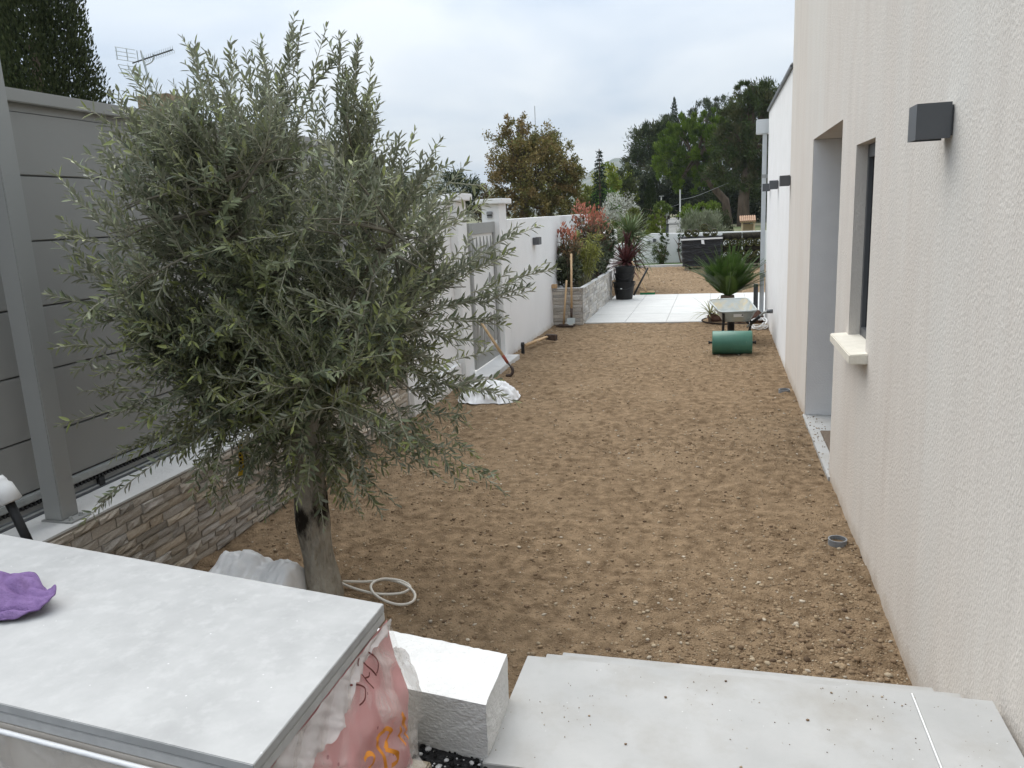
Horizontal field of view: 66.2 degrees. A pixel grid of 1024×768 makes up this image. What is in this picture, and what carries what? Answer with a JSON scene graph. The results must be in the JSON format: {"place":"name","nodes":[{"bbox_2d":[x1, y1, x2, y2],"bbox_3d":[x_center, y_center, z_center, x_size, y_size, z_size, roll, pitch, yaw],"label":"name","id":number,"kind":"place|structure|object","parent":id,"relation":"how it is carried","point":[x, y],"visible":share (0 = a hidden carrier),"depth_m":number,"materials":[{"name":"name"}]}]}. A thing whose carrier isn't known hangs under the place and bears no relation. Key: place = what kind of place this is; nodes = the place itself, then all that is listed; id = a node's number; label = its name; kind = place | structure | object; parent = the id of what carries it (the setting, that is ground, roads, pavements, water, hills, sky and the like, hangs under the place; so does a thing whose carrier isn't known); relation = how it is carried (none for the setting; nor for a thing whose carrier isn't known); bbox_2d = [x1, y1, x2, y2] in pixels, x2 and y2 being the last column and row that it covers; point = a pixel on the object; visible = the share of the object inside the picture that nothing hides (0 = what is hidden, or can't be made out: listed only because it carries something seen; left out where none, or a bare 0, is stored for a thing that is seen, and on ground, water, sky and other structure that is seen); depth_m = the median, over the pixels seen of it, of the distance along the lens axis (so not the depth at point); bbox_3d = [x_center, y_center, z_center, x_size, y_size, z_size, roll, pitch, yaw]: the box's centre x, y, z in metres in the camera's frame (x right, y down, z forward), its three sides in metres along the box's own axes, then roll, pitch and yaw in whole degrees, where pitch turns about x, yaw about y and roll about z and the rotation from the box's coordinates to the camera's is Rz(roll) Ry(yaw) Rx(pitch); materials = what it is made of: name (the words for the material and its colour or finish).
{"place":"outdoors","nodes":[
{"label":"outdoors","id":0,"kind":"place"},
{"bbox_2d":[15,0,794,187],"label":"sky","id":1,"kind":"structure","parent":0,"point":[453,70],"materials":[{"name":"white"}]},
{"bbox_2d":[412,743,479,767],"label":"platform","id":2,"kind":"structure","parent":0,"point":[442,755],"depth_m":1.85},
{"bbox_2d":[0,619,417,767],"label":"tile pack","id":3,"kind":"object","parent":2,"relation":"on","point":[358,717],"visible":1,"depth_m":1.41,"materials":[{"name":"pink plastic"}]},
{"bbox_2d":[0,612,384,767],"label":"porcelain tile","id":4,"kind":"object","parent":3,"relation":"on","point":[129,748],"visible":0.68,"depth_m":1.28,"materials":[{"name":"grey tile"}]},
{"bbox_2d":[0,534,383,767],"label":"porcelain tile","id":5,"kind":"object","parent":4,"relation":"on","point":[226,671],"visible":0.96,"depth_m":1.47,"materials":[{"name":"grey tile"}]},
{"bbox_2d":[0,571,55,620],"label":"cloth","id":6,"kind":"object","parent":5,"relation":"on","point":[22,594],"visible":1,"depth_m":1.66,"materials":[{"name":"purple fabric"}]},
{"bbox_2d":[413,743,486,767],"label":"black gravel","id":7,"kind":"structure","parent":2,"relation":"on","point":[419,746],"depth_m":1.84,"materials":[{"name":"grey gravel"}]},
{"bbox_2d":[410,759,431,767],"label":"timber offcut","id":8,"kind":"object","parent":7,"relation":"on","point":[419,764],"visible":0.44,"depth_m":1.76,"materials":[{"name":"brown wood"}]},
{"bbox_2d":[191,322,912,698],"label":"soil","id":9,"kind":"structure","parent":0,"point":[421,526],"depth_m":4.46,"materials":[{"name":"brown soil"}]},
{"bbox_2d":[209,549,305,589],"bbox_3d":[-1.203,0.886,3.586,0.540,0.271,0.544,0,13,15],"label":"plastic sack","id":10,"kind":"object","parent":9,"relation":"on","point":[249,564],"visible":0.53,"depth_m":3.51,"materials":[{"name":"white plastic"}]},
{"bbox_2d":[42,10,561,595],"bbox_3d":[-0.733,-0.203,3.306,1.904,2.598,1.612,0,13,15],"label":"olive tree","id":11,"kind":"object","parent":9,"relation":"on","point":[274,354],"visible":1,"depth_m":3.06,"materials":[{"name":"green plant"}]},
{"bbox_2d":[342,578,415,605],"bbox_3d":[-0.626,0.943,3.690,0.488,0.039,0.169,7,16,39],"label":"hose","id":12,"kind":"object","parent":9,"relation":"on","point":[399,581],"visible":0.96,"depth_m":3.65,"materials":[{"name":"beige rubber"}]},
{"bbox_2d":[377,628,508,767],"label":"white block","id":13,"kind":"object","parent":9,"relation":"on","point":[458,701],"depth_m":1.88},
{"bbox_2d":[458,378,520,403],"bbox_3d":[-0.221,0.039,7.451,0.580,0.206,0.458,0,13,15],"label":"white sack","id":14,"kind":"object","parent":9,"relation":"on","point":[507,388],"visible":0.6,"depth_m":7.33,"materials":[{"name":"plastic"}]},
{"bbox_2d":[472,354,519,379],"bbox_3d":[-0.356,-0.167,8.948,0.600,0.110,1.300,0,13,15],"label":"gate threshold","id":15,"kind":"object","parent":9,"relation":"on","point":[493,366],"visible":0.21,"depth_m":8.82,"materials":[{"name":"white stone"}]},
{"bbox_2d":[481,323,513,376],"bbox_3d":[-0.158,-0.384,8.516,0.394,0.607,0.111,6,15,36],"label":"hoe","id":16,"kind":"object","parent":9,"relation":"on","point":[499,350],"visible":0.98,"depth_m":8.51,"materials":[{"name":"brown wood"}]},
{"bbox_2d":[525,334,557,346],"bbox_3d":[0.360,-0.572,10.313,0.107,0.097,0.701,7,15,37],"label":"mattock","id":17,"kind":"object","parent":9,"relation":"on","point":[553,337],"visible":0.97,"depth_m":10.46,"materials":[{"name":"brown wood"}]},
{"bbox_2d":[556,280,574,326],"bbox_3d":[0.823,-1.226,11.926,0.280,0.683,0.239,2,13,21],"label":"hoe","id":18,"kind":"object","parent":9,"relation":"on","point":[564,324],"visible":1,"depth_m":11.95,"materials":[{"name":"brown wood"}]},
{"bbox_2d":[566,254,574,324],"bbox_3d":[0.889,-1.419,11.874,0.135,1.081,0.207,0,13,15],"label":"shovel","id":19,"kind":"object","parent":9,"relation":"on","point":[571,320],"visible":1,"depth_m":11.89,"materials":[{"name":"brown wood"}]},
{"bbox_2d":[708,331,755,353],"bbox_3d":[2.548,-0.482,9.099,0.532,0.268,0.268,0,13,15],"label":"garden roller","id":20,"kind":"object","parent":9,"relation":"on","point":[731,342],"visible":1,"depth_m":9.00,"materials":[{"name":"green metal"}]},
{"bbox_2d":[709,298,772,330],"bbox_3d":[2.825,-0.794,9.993,0.546,0.511,1.452,-2,12,1],"label":"wheelbarrow","id":21,"kind":"object","parent":9,"relation":"on","point":[730,311],"visible":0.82,"depth_m":9.88,"materials":[{"name":"metal"}]},
{"bbox_2d":[483,653,1023,767],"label":"garden steps","id":22,"kind":"structure","parent":9,"relation":"on","point":[647,722],"depth_m":1.91,"materials":[{"name":"white concrete"}]},
{"bbox_2d":[828,535,846,547],"bbox_3d":[1.639,0.867,3.965,0.090,0.185,0.090,0,13,15],"label":"pipe stub","id":23,"kind":"object","parent":9,"relation":"on","point":[832,543],"visible":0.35,"depth_m":3.93,"materials":[{"name":"grey plastic"}]},
{"bbox_2d":[379,158,758,217],"bbox_3d":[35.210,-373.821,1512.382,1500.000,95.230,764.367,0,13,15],"label":"hills","id":24,"kind":"structure","parent":0,"point":[587,181],"depth_m":1394.78,"materials":[{"name":"green plant"}]},
{"bbox_2d":[466,210,766,297],"bbox_3d":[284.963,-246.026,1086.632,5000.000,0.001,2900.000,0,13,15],"label":"ground","id":25,"kind":"structure","parent":0,"point":[757,227],"depth_m":70.47,"materials":[{"name":"green plant"}]},
{"bbox_2d":[0,0,87,97],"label":"cypress","id":26,"kind":"object","parent":25,"relation":"on","point":[22,47],"visible":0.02,"depth_m":16.25,"materials":[{"name":"green plant"}]},
{"bbox_2d":[0,0,114,103],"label":"cypress","id":27,"kind":"object","parent":25,"relation":"on","point":[71,21],"visible":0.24,"depth_m":15.55,"materials":[{"name":"green plant"}]},
{"bbox_2d":[137,93,185,113],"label":"neighbour house","id":28,"kind":"structure","parent":25,"relation":"on","point":[162,95],"depth_m":15.62,"materials":[{"name":"ceramic"}]},
{"bbox_2d":[114,46,174,105],"bbox_3d":[-7.055,-6.010,15.313,1.258,1.150,0.233,0,13,15],"label":"tv aerial","id":29,"kind":"object","parent":28,"relation":"attached to","point":[143,59],"visible":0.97,"depth_m":15.28,"materials":[{"name":"metal"}]},
{"bbox_2d":[1,365,409,568],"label":"stone wall","id":30,"kind":"structure","parent":25,"relation":"on","point":[156,516],"depth_m":3.92,"materials":[{"name":"stone"}]},
{"bbox_2d":[0,475,32,539],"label":"capped pole","id":31,"kind":"object","parent":30,"relation":"on","point":[10,494],"visible":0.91,"depth_m":2.91,"materials":[{"name":"black metal"}]},
{"bbox_2d":[0,61,90,523],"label":"gate post","id":32,"kind":"object","parent":30,"relation":"on","point":[20,282],"visible":1,"depth_m":3.21,"materials":[{"name":"metal"}]},
{"bbox_2d":[0,431,216,533],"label":"gate track","id":33,"kind":"structure","parent":30,"relation":"on","point":[40,511],"depth_m":3.77,"materials":[{"name":"metal"}]},
{"bbox_2d":[0,87,369,525],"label":"sliding gate","id":34,"kind":"structure","parent":33,"relation":"on","point":[51,132],"depth_m":3.64,"materials":[{"name":"metal"}]},
{"bbox_2d":[370,205,461,416],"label":"garden wall","id":35,"kind":"structure","parent":25,"relation":"on","point":[449,351],"depth_m":7.64,"materials":[{"name":"white paint"}]},
{"bbox_2d":[422,193,474,383],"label":"gate pillar","id":36,"kind":"structure","parent":25,"relation":"on","point":[468,367],"depth_m":8.07,"materials":[{"name":"white paint"}]},
{"bbox_2d":[467,222,500,369],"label":"pedestrian gate","id":37,"kind":"structure","parent":36,"relation":"attached to","point":[483,232],"depth_m":8.72,"materials":[{"name":"grey metal"}]},
{"bbox_2d":[435,165,488,220],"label":"garden tree","id":38,"kind":"object","parent":25,"relation":"on","point":[469,189],"visible":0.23,"depth_m":45.42,"materials":[{"name":"green plant"}]},
{"bbox_2d":[470,190,507,222],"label":"garden tree","id":39,"kind":"object","parent":25,"relation":"on","point":[484,194],"visible":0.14,"depth_m":44.48,"materials":[{"name":"green plant"}]},
{"bbox_2d":[475,198,512,355],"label":"gate pillar","id":40,"kind":"structure","parent":25,"relation":"on","point":[498,208],"depth_m":9.29,"materials":[{"name":"white paint"}]},
{"bbox_2d":[478,111,587,218],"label":"oak tree","id":41,"kind":"object","parent":25,"relation":"on","point":[528,184],"visible":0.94,"depth_m":40.91,"materials":[{"name":"green plant"}]},
{"bbox_2d":[506,214,587,353],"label":"garden wall","id":42,"kind":"structure","parent":25,"relation":"on","point":[531,317],"depth_m":10.85,"materials":[{"name":"white paint"}]},
{"bbox_2d":[552,270,612,324],"bbox_3d":[1.299,-1.542,13.705,0.485,0.618,3.521,0,13,15],"label":"planter","id":43,"kind":"object","parent":25,"relation":"on","point":[592,297],"visible":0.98,"depth_m":12.17,"materials":[{"name":"grey stone"}]},
{"bbox_2d":[555,221,584,287],"bbox_3d":[0.922,-2.008,12.351,0.551,1.091,0.692,-6,13,-16],"label":"photinia","id":44,"kind":"object","parent":43,"relation":"on","point":[563,262],"visible":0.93,"depth_m":12.32,"materials":[{"name":"green plant"}]},
{"bbox_2d":[569,199,605,281],"bbox_3d":[1.272,-2.442,13.430,0.676,1.448,0.895,-3,12,-4],"label":"photinia","id":45,"kind":"object","parent":43,"relation":"on","point":[588,228],"visible":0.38,"depth_m":13.35,"materials":[{"name":"red plant"}]},
{"bbox_2d":[571,227,604,286],"bbox_3d":[1.154,-2.055,12.707,0.708,0.978,0.618,0,13,15],"label":"bamboo","id":46,"kind":"object","parent":43,"relation":"on","point":[591,253],"visible":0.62,"depth_m":12.69,"materials":[{"name":"green plant"}]},
{"bbox_2d":[580,207,617,277],"bbox_3d":[1.589,-2.575,14.267,0.707,1.315,0.660,0,13,15],"label":"photinia","id":47,"kind":"object","parent":43,"relation":"on","point":[605,240],"visible":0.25,"depth_m":14.19,"materials":[{"name":"red plant"}]},
{"bbox_2d":[599,222,619,273],"bbox_3d":[1.691,-2.519,14.743,0.620,1.009,0.627,0,13,15],"label":"laurel","id":48,"kind":"object","parent":43,"relation":"on","point":[610,247],"visible":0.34,"depth_m":14.76,"materials":[{"name":"green plant"}]},
{"bbox_2d":[571,183,597,214],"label":"broadleaf tree","id":49,"kind":"object","parent":25,"relation":"on","point":[587,191],"visible":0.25,"depth_m":56.48,"materials":[{"name":"green plant"}]},
{"bbox_2d":[590,149,609,217],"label":"spruce","id":50,"kind":"object","parent":25,"relation":"on","point":[599,190],"visible":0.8,"depth_m":48.61,"materials":[{"name":"green plant"}]},
{"bbox_2d":[587,186,622,228],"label":"broadleaf tree","id":51,"kind":"object","parent":25,"relation":"on","point":[610,190],"visible":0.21,"depth_m":54.26,"materials":[{"name":"green plant"}]},
{"bbox_2d":[589,161,624,199],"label":"broadleaf tree","id":52,"kind":"object","parent":25,"relation":"on","point":[613,181],"visible":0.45,"depth_m":57.82,"materials":[{"name":"green plant"}]},
{"bbox_2d":[598,188,640,241],"bbox_3d":[4.036,-6.026,29.320,1.679,2.574,1.408,0,13,15],"label":"blossom shrub","id":53,"kind":"object","parent":25,"relation":"on","point":[614,211],"visible":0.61,"depth_m":29.06,"materials":[{"name":"white plant"}]},
{"bbox_2d":[615,160,640,226],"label":"broadleaf tree","id":54,"kind":"object","parent":25,"relation":"on","point":[628,179],"visible":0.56,"depth_m":59.50,"materials":[{"name":"green plant"}]},
{"bbox_2d":[624,206,643,240],"bbox_3d":[4.294,-5.471,28.259,0.991,1.870,1.026,0,13,15],"label":"yellow bush","id":55,"kind":"object","parent":25,"relation":"on","point":[635,210],"visible":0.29,"depth_m":28.07,"materials":[{"name":"green plant"}]},
{"bbox_2d":[620,167,665,218],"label":"evergreen oak","id":56,"kind":"object","parent":25,"relation":"on","point":[640,178],"visible":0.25,"depth_m":81.92,"materials":[{"name":"green plant"}]},
{"bbox_2d":[642,178,659,233],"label":"cypress","id":57,"kind":"object","parent":25,"relation":"on","point":[648,196],"visible":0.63,"depth_m":43.14,"materials":[{"name":"green plant"}]},
{"bbox_2d":[620,115,682,218],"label":"pine tree","id":58,"kind":"object","parent":25,"relation":"on","point":[643,139],"visible":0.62,"depth_m":89.21,"materials":[{"name":"green plant"}]},
{"bbox_2d":[643,209,666,236],"bbox_3d":[4.925,-5.190,27.150,0.943,1.695,0.804,0,13,15],"label":"hedge","id":59,"kind":"object","parent":25,"relation":"on","point":[652,226],"visible":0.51,"depth_m":27.02,"materials":[{"name":"green plant"}]},
{"bbox_2d":[644,200,672,227],"bbox_3d":[5.924,-6.447,31.930,1.262,2.029,0.812,4,14,30],"label":"topiary","id":60,"kind":"object","parent":25,"relation":"on","point":[661,203],"visible":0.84,"depth_m":31.66,"materials":[{"name":"green plant"}]},
{"bbox_2d":[637,158,691,223],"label":"evergreen oak","id":61,"kind":"object","parent":25,"relation":"on","point":[665,187],"visible":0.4,"depth_m":81.49,"materials":[{"name":"green plant"}]},
{"bbox_2d":[658,113,674,218],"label":"pine tree","id":62,"kind":"object","parent":25,"relation":"on","point":[660,120],"visible":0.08,"depth_m":112.43,"materials":[{"name":"green plant"}]},
{"bbox_2d":[593,229,765,279],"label":"boundary wall","id":63,"kind":"structure","parent":25,"relation":"on","point":[671,249],"depth_m":24.13,"materials":[{"name":"white paint"}]},
{"bbox_2d":[665,164,711,222],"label":"evergreen oak","id":64,"kind":"object","parent":25,"relation":"on","point":[683,201],"visible":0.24,"depth_m":81.00,"materials":[{"name":"green plant"}]},
{"bbox_2d":[650,107,732,223],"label":"pine tree","id":65,"kind":"object","parent":25,"relation":"on","point":[695,155],"visible":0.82,"depth_m":70.00,"materials":[{"name":"green plant"}]},
{"bbox_2d":[681,100,703,184],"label":"pine tree","id":66,"kind":"object","parent":25,"relation":"on","point":[692,110],"visible":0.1,"depth_m":111.03,"materials":[{"name":"green plant"}]},
{"bbox_2d":[676,200,711,229],"bbox_3d":[8.841,-7.903,38.227,1.745,2.027,1.064,0,13,15],"label":"bright shrub","id":67,"kind":"object","parent":25,"relation":"on","point":[700,204],"visible":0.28,"depth_m":37.99,"materials":[{"name":"green plant"}]},
{"bbox_2d":[676,206,727,232],"bbox_3d":[6.239,-4.990,25.802,1.745,1.794,1.102,0,13,15],"label":"silver shrub","id":68,"kind":"object","parent":25,"relation":"on","point":[707,217],"visible":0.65,"depth_m":25.59,"materials":[{"name":"green plant"}]},
{"bbox_2d":[695,97,721,178],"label":"pine tree","id":69,"kind":"object","parent":25,"relation":"on","point":[706,102],"visible":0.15,"depth_m":110.03,"materials":[{"name":"green plant"}]},
{"bbox_2d":[687,166,740,215],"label":"evergreen oak","id":70,"kind":"object","parent":25,"relation":"on","point":[702,198],"visible":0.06,"depth_m":78.62,"materials":[{"name":"green plant"}]},
{"bbox_2d":[705,92,732,169],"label":"pine tree","id":71,"kind":"object","parent":25,"relation":"on","point":[716,99],"visible":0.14,"depth_m":109.67,"materials":[{"name":"green plant"}]},
{"bbox_2d":[715,209,733,231],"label":"round bush","id":72,"kind":"object","parent":25,"relation":"on","point":[725,219],"visible":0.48,"depth_m":33.09,"materials":[{"name":"green plant"}]},
{"bbox_2d":[705,182,758,224],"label":"evergreen oak","id":73,"kind":"object","parent":25,"relation":"on","point":[729,194],"visible":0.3,"depth_m":72.65,"materials":[{"name":"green plant"}]},
{"bbox_2d":[698,75,779,225],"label":"pine tree","id":74,"kind":"object","parent":25,"relation":"on","point":[743,150],"visible":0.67,"depth_m":62.08,"materials":[{"name":"green plant"}]},
{"bbox_2d":[724,169,766,222],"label":"evergreen oak","id":75,"kind":"object","parent":25,"relation":"on","point":[757,202],"visible":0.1,"depth_m":73.64,"materials":[{"name":"green plant"}]},
{"bbox_2d":[659,218,683,232],"bbox_3d":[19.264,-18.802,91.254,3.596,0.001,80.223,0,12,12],"label":"pillar","id":76,"kind":"structure","parent":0,"point":[673,227],"depth_m":75.18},
{"bbox_2d":[670,97,679,143],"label":"cypress","id":77,"kind":"object","parent":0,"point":[673,110],"visible":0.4,"depth_m":110.97,"materials":[{"name":"green plant"}]},
{"bbox_2d":[585,292,765,323],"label":"terrace","id":78,"kind":"structure","parent":0,"point":[668,308],"depth_m":13.41,"materials":[{"name":"tile"}]},
{"bbox_2d":[612,281,634,299],"bbox_3d":[2.147,-1.795,15.058,0.448,0.330,0.450,0,13,15],"label":"plant pot","id":79,"kind":"object","parent":78,"relation":"on","point":[623,291],"visible":0.86,"depth_m":14.92,"materials":[{"name":"black plastic"}]},
{"bbox_2d":[613,273,634,282],"bbox_3d":[2.148,-1.972,15.036,0.408,0.300,0.414,0,13,15],"label":"bucket","id":80,"kind":"object","parent":79,"relation":"in","point":[622,276],"visible":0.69,"depth_m":14.89,"materials":[{"name":"black plastic"}]},
{"bbox_2d":[614,266,635,281],"bbox_3d":[2.159,-2.083,15.015,0.414,0.325,0.418,0,13,15],"label":"bucket","id":81,"kind":"object","parent":80,"relation":"in","point":[624,269],"visible":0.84,"depth_m":14.86,"materials":[{"name":"black plastic"}]},
{"bbox_2d":[682,240,765,298],"bbox_3d":[3.254,-1.532,11.792,1.320,1.223,1.232,6,15,36],"label":"cycad","id":82,"kind":"object","parent":78,"relation":"on","point":[729,276],"visible":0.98,"depth_m":11.63,"materials":[{"name":"green plant"}]},
{"bbox_2d":[703,318,749,324],"bbox_3d":[3.257,-0.932,11.690,0.840,0.095,0.840,0,13,15],"label":"planting bed","id":83,"kind":"object","parent":78,"relation":"on","point":[706,319],"visible":0.2,"depth_m":11.47,"materials":[{"name":"brown soil"}]},
{"bbox_2d":[691,297,718,321],"bbox_3d":[2.929,-1.076,11.458,0.728,0.464,0.682,0,13,15],"label":"yucca","id":84,"kind":"object","parent":83,"relation":"on","point":[710,311],"visible":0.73,"depth_m":11.49,"materials":[{"name":"green plant"}]},
{"bbox_2d":[612,264,765,295],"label":"soil","id":85,"kind":"structure","parent":0,"point":[674,286],"depth_m":18.12,"materials":[{"name":"beige gravel"}]},
{"bbox_2d":[608,229,651,278],"bbox_3d":[2.364,-2.526,16.279,1.160,1.357,1.161,0,13,15],"label":"cordyline","id":86,"kind":"object","parent":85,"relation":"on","point":[625,255],"visible":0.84,"depth_m":16.19,"materials":[{"name":"red plant"}]},
{"bbox_2d":[609,209,659,279],"bbox_3d":[2.536,-2.871,16.723,1.438,1.830,1.424,0,13,15],"label":"cordyline","id":87,"kind":"object","parent":85,"relation":"on","point":[632,225],"visible":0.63,"depth_m":16.54,"materials":[{"name":"green plant"}]},
{"bbox_2d":[680,235,722,269],"bbox_3d":[5.215,-3.611,21.570,1.117,0.885,0.978,0,13,15],"label":"wrapped pallet","id":88,"kind":"object","parent":85,"relation":"on","point":[691,247],"visible":0.84,"depth_m":21.15,"materials":[{"name":"black plastic"}]},
{"bbox_3d":[6.369,-3.319,21.817,1.040,0.103,0.800,0,13,15],"label":"pallet","id":89,"kind":"object","parent":85,"relation":"on","visible":0},
{"bbox_2d":[742,256,759,262],"bbox_3d":[6.554,-3.396,21.453,0.513,0.195,0.195,0,56,15],"label":"turf roll","id":90,"kind":"object","parent":89,"relation":"on","point":[752,258],"visible":0.31,"depth_m":21.38,"materials":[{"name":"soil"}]},
{"bbox_2d":[754,250,759,257],"bbox_3d":[6.702,-3.563,21.441,0.223,0.224,0.411,-31,3,19],"label":"turf roll","id":91,"kind":"object","parent":90,"relation":"on","point":[755,251],"visible":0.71,"depth_m":21.28,"materials":[{"name":"plant"}]},
{"bbox_2d":[742,244,759,251],"bbox_3d":[6.539,-3.709,21.387,0.513,0.195,0.195,0,8,15],"label":"turf roll","id":92,"kind":"object","parent":91,"relation":"on","point":[753,247],"visible":0.51,"depth_m":21.31,"materials":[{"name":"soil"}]},
{"bbox_2d":[738,238,745,246],"bbox_3d":[6.289,-3.881,21.476,0.224,0.223,0.411,19,17,10],"label":"turf roll","id":93,"kind":"object","parent":92,"relation":"on","point":[741,242],"visible":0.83,"depth_m":21.30,"materials":[{"name":"plant"}]},
{"bbox_2d":[723,232,741,239],"bbox_3d":[6.011,-4.027,21.452,0.513,0.194,0.195,0,-12,15],"label":"turf roll","id":94,"kind":"object","parent":93,"relation":"on","point":[731,236],"visible":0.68,"depth_m":21.37,"materials":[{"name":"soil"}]},
{"bbox_2d":[754,238,760,245],"bbox_3d":[6.686,-3.877,21.373,0.224,0.223,0.411,-42,0,19],"label":"turf roll","id":95,"kind":"object","parent":92,"relation":"on","point":[758,243],"visible":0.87,"depth_m":21.20,"materials":[{"name":"plant"}]},
{"bbox_2d":[743,232,760,239],"bbox_3d":[6.524,-4.022,21.319,0.513,0.195,0.195,0,-23,15],"label":"turf roll","id":96,"kind":"object","parent":95,"relation":"on","point":[747,235],"visible":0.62,"depth_m":21.25,"materials":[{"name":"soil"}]},
{"bbox_2d":[639,260,765,264],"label":"lawn","id":97,"kind":"structure","parent":0,"point":[662,264],"depth_m":23.92,"materials":[{"name":"green plant"}]},
{"bbox_2d":[650,232,669,263],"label":"shrub","id":98,"kind":"object","parent":97,"relation":"on","point":[662,254],"visible":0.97,"depth_m":23.75,"materials":[{"name":"green plant"}]},
{"bbox_2d":[739,215,755,230],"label":"tiled shed","id":99,"kind":"structure","parent":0,"point":[748,227],"depth_m":37.77,"materials":[{"name":"ceramic"}]},
{"bbox_2d":[756,0,1023,756],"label":"house","id":100,"kind":"structure","parent":0,"point":[894,288],"depth_m":2.79,"materials":[{"name":"paint"}]},
{"bbox_2d":[779,175,790,185],"bbox_3d":[2.693,-2.004,7.751,0.100,0.100,0.105,0,13,15],"label":"wall lamp","id":101,"kind":"object","parent":100,"relation":"attached to","point":[784,180],"visible":1,"depth_m":7.70,"materials":[{"name":"metal"}]},
{"bbox_2d":[820,430,830,451],"bbox_3d":[2.321,0.447,5.369,0.300,0.012,0.900,0,13,15],"label":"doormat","id":102,"kind":"object","parent":100,"relation":"attached to","point":[825,435],"visible":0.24,"depth_m":5.65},
{"bbox_2d":[859,142,875,338],"bbox_3d":[1.808,-0.689,3.879,0.050,0.984,0.514,0,13,15],"label":"window","id":103,"kind":"structure","parent":100,"relation":"in","point":[871,148],"depth_m":4.08,"materials":[{"name":"metal"}]},
{"bbox_2d":[907,101,954,142],"bbox_3d":[1.295,-0.809,2.430,0.105,0.105,0.105,0,13,15],"label":"wall lamp","id":104,"kind":"object","parent":100,"relation":"attached to","point":[930,122],"visible":1,"depth_m":2.38,"materials":[{"name":"metal"}]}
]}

